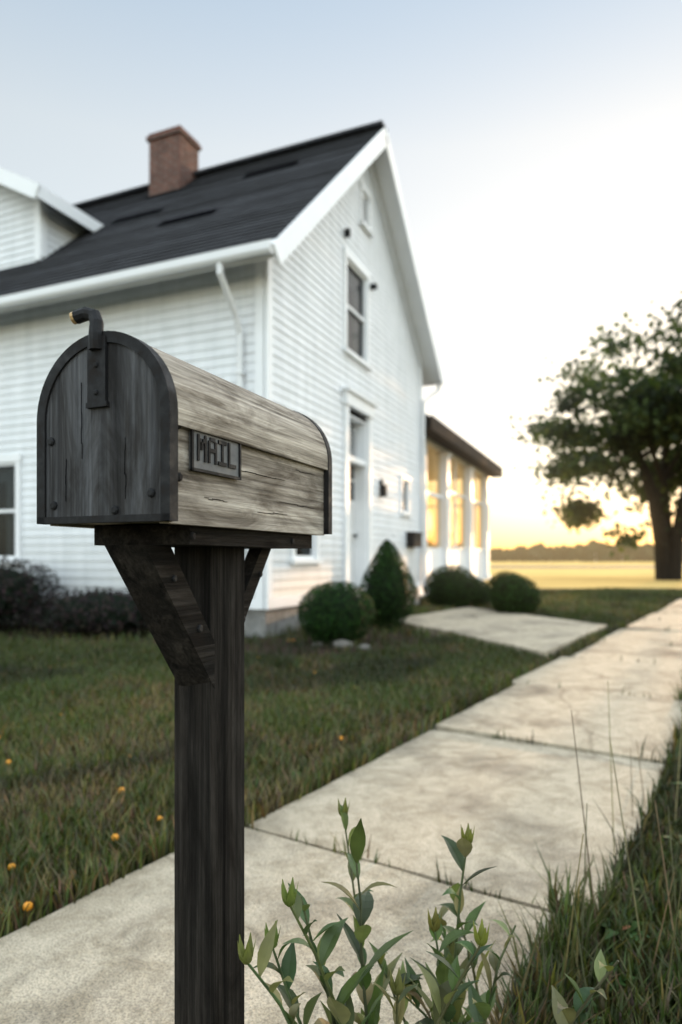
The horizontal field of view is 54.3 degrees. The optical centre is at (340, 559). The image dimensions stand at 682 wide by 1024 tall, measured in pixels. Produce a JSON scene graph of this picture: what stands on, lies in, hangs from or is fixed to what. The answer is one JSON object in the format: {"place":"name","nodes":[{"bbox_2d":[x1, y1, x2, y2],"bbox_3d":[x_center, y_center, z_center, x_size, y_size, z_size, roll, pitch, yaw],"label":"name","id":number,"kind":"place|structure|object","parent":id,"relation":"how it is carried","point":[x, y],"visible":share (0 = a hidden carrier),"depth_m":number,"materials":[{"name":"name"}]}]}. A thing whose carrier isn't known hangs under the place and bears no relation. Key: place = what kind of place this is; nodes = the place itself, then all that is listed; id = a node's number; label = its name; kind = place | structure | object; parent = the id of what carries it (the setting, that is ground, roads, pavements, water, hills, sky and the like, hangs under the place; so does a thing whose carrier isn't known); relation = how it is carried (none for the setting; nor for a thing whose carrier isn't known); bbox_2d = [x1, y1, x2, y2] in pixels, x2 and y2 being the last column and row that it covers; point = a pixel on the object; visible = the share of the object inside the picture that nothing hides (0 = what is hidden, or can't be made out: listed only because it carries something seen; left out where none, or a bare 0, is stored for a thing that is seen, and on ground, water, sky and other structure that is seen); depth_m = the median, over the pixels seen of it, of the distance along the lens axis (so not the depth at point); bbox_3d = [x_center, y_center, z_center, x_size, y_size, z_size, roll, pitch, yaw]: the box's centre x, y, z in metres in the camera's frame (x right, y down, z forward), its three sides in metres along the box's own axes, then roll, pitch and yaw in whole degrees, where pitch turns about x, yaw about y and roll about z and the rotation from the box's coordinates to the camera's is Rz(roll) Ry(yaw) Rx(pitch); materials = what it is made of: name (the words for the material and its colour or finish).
{"place":"outdoors","nodes":[
{"label":"outdoors","id":0,"kind":"place"},
{"bbox_2d":[0,599,681,1023],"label":"sidewalk","id":1,"kind":"structure","parent":0,"point":[102,955],"depth_m":2.10,"materials":[{"name":"concrete"}]},
{"bbox_2d":[0,0,681,549],"label":"sky","id":2,"kind":"structure","parent":0,"point":[536,145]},
{"bbox_2d":[0,560,681,1023],"bbox_3d":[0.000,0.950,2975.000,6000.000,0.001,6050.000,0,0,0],"label":"ground","id":3,"kind":"structure","parent":0,"point":[435,728],"depth_m":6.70,"materials":[{"name":"green plant"}]},
{"bbox_2d":[37,307,331,1023],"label":"mailbox","id":4,"kind":"object","parent":3,"relation":"on","point":[148,457],"visible":1,"depth_m":0.91,"materials":[{"name":"grey wood"}]},
{"bbox_2d":[0,624,437,657],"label":"flower bed","id":5,"kind":"object","parent":3,"relation":"on","point":[321,651],"depth_m":7.72,"materials":[{"name":"brown soil"}]},
{"bbox_2d":[0,555,67,630],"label":"barberry shrub","id":6,"kind":"object","parent":5,"relation":"on","point":[19,591],"visible":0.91,"depth_m":8.52,"materials":[{"name":"black plant"}]},
{"bbox_2d":[22,586,149,638],"bbox_3d":[-2.901,0.649,8.200,2.043,0.634,1.389,0,0,0],"label":"barberry shrub","id":7,"kind":"object","parent":5,"relation":"on","point":[98,611],"visible":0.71,"depth_m":7.80,"materials":[{"name":"black plant"}]},
{"bbox_2d":[297,577,379,644],"bbox_3d":[-0.027,0.581,7.466,0.939,0.750,0.988,0,0,0],"label":"boxwood shrub","id":8,"kind":"object","parent":5,"relation":"on","point":[336,612],"visible":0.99,"depth_m":7.20,"materials":[{"name":"green plant"}]},
{"bbox_2d":[312,639,371,649],"bbox_3d":[0.005,0.913,7.111,0.710,0.114,0.188,0,0,30],"label":"garden rock","id":9,"kind":"object","parent":5,"relation":"on","point":[338,643],"visible":0.6,"depth_m":7.04,"materials":[{"name":"grey stone"}]},
{"bbox_2d":[359,539,418,630],"bbox_3d":[0.626,0.317,8.856,0.831,1.275,0.830,0,0,0],"label":"boxwood shrub","id":10,"kind":"object","parent":5,"relation":"on","point":[387,580],"visible":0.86,"depth_m":8.64,"materials":[{"name":"green plant"}]},
{"bbox_2d":[0,120,502,637],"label":"white farmhouse","id":11,"kind":"object","parent":3,"relation":"on","point":[288,276],"visible":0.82,"depth_m":9.81,"materials":[{"name":"wood"}]},
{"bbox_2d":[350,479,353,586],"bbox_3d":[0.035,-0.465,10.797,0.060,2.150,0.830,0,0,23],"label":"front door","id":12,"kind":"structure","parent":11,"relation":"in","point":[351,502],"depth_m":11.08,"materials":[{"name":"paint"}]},
{"bbox_2d":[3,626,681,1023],"bbox_3d":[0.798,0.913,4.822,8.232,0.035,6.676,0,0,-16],"label":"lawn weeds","id":13,"kind":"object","parent":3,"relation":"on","point":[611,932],"visible":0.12,"depth_m":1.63,"materials":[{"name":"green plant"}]},
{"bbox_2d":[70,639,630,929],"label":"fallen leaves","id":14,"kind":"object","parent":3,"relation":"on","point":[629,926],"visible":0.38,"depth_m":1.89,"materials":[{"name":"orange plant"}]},
{"bbox_2d":[238,797,515,1023],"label":"weed plant","id":15,"kind":"object","parent":3,"relation":"on","point":[360,904],"visible":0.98,"depth_m":0.98,"materials":[{"name":"green plant"}]},
{"bbox_2d":[369,883,618,1023],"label":"weed plant","id":16,"kind":"object","parent":3,"relation":"on","point":[563,1013],"visible":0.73,"depth_m":1.06,"materials":[{"name":"green plant"}]},
{"bbox_2d":[489,575,543,613],"bbox_3d":[2.850,0.610,10.887,0.845,0.702,0.887,0,0,0],"label":"boxwood shrub","id":17,"kind":"object","parent":3,"relation":"on","point":[515,594],"visible":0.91,"depth_m":10.66,"materials":[{"name":"green plant"}]},
{"bbox_2d":[427,539,653,561],"bbox_3d":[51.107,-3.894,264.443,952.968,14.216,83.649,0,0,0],"label":"distant trees","id":18,"kind":"object","parent":3,"relation":"on","point":[593,550],"visible":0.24,"depth_m":239.19,"materials":[{"name":"plant"}]},
{"bbox_2d":[509,290,681,579],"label":"oak tree","id":19,"kind":"object","parent":3,"relation":"on","point":[644,412],"visible":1,"depth_m":29.01,"materials":[{"name":"green plant"}]},
{"bbox_2d":[562,690,681,1023],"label":"dry grass stalks","id":20,"kind":"object","parent":3,"relation":"on","point":[573,909],"visible":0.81,"depth_m":1.56,"materials":[{"name":"plant"}]},
{"bbox_2d":[391,607,606,658],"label":"path","id":21,"kind":"structure","parent":0,"point":[541,634],"depth_m":8.42,"materials":[{"name":"concrete"}]},
{"bbox_2d":[489,561,654,565],"bbox_3d":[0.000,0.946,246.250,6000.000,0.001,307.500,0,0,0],"label":"field","id":22,"kind":"structure","parent":0,"point":[559,563],"depth_m":143.25,"materials":[{"name":"yellow plant"}]},
{"bbox_2d":[489,566,654,566],"bbox_3d":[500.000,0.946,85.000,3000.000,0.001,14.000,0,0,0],"label":"road","id":23,"kind":"structure","parent":0,"point":[571,566],"depth_m":85.14,"materials":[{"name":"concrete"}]},
{"bbox_2d":[485,568,681,587],"bbox_3d":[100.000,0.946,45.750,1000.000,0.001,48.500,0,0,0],"label":"field","id":24,"kind":"structure","parent":0,"point":[590,577],"depth_m":34.23,"materials":[{"name":"yellow plant"}]},
{"label":"flower bed","id":25,"kind":"object","parent":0,"visible":0},
{"bbox_2d":[422,562,479,608],"bbox_3d":[2.025,0.509,12.197,1.094,0.905,1.066,0,0,0],"label":"boxwood shrub","id":26,"kind":"object","parent":25,"relation":"on","point":[450,586],"visible":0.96,"depth_m":11.91,"materials":[{"name":"green plant"}]},
{"bbox_2d":[462,577,492,607],"bbox_3d":[2.441,0.645,12.394,0.767,0.628,0.751,0,0,-30],"label":"boxwood shrub","id":27,"kind":"object","parent":25,"relation":"on","point":[483,594],"visible":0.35,"depth_m":12.15,"materials":[{"name":"green plant"}]},
{"bbox_2d":[486,571,525,597],"bbox_3d":[3.377,0.582,13.611,0.948,0.762,0.908,0,0,0],"label":"boxwood shrub","id":28,"kind":"object","parent":25,"relation":"on","point":[494,579],"visible":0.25,"depth_m":13.51,"materials":[{"name":"green plant"}]}
]}

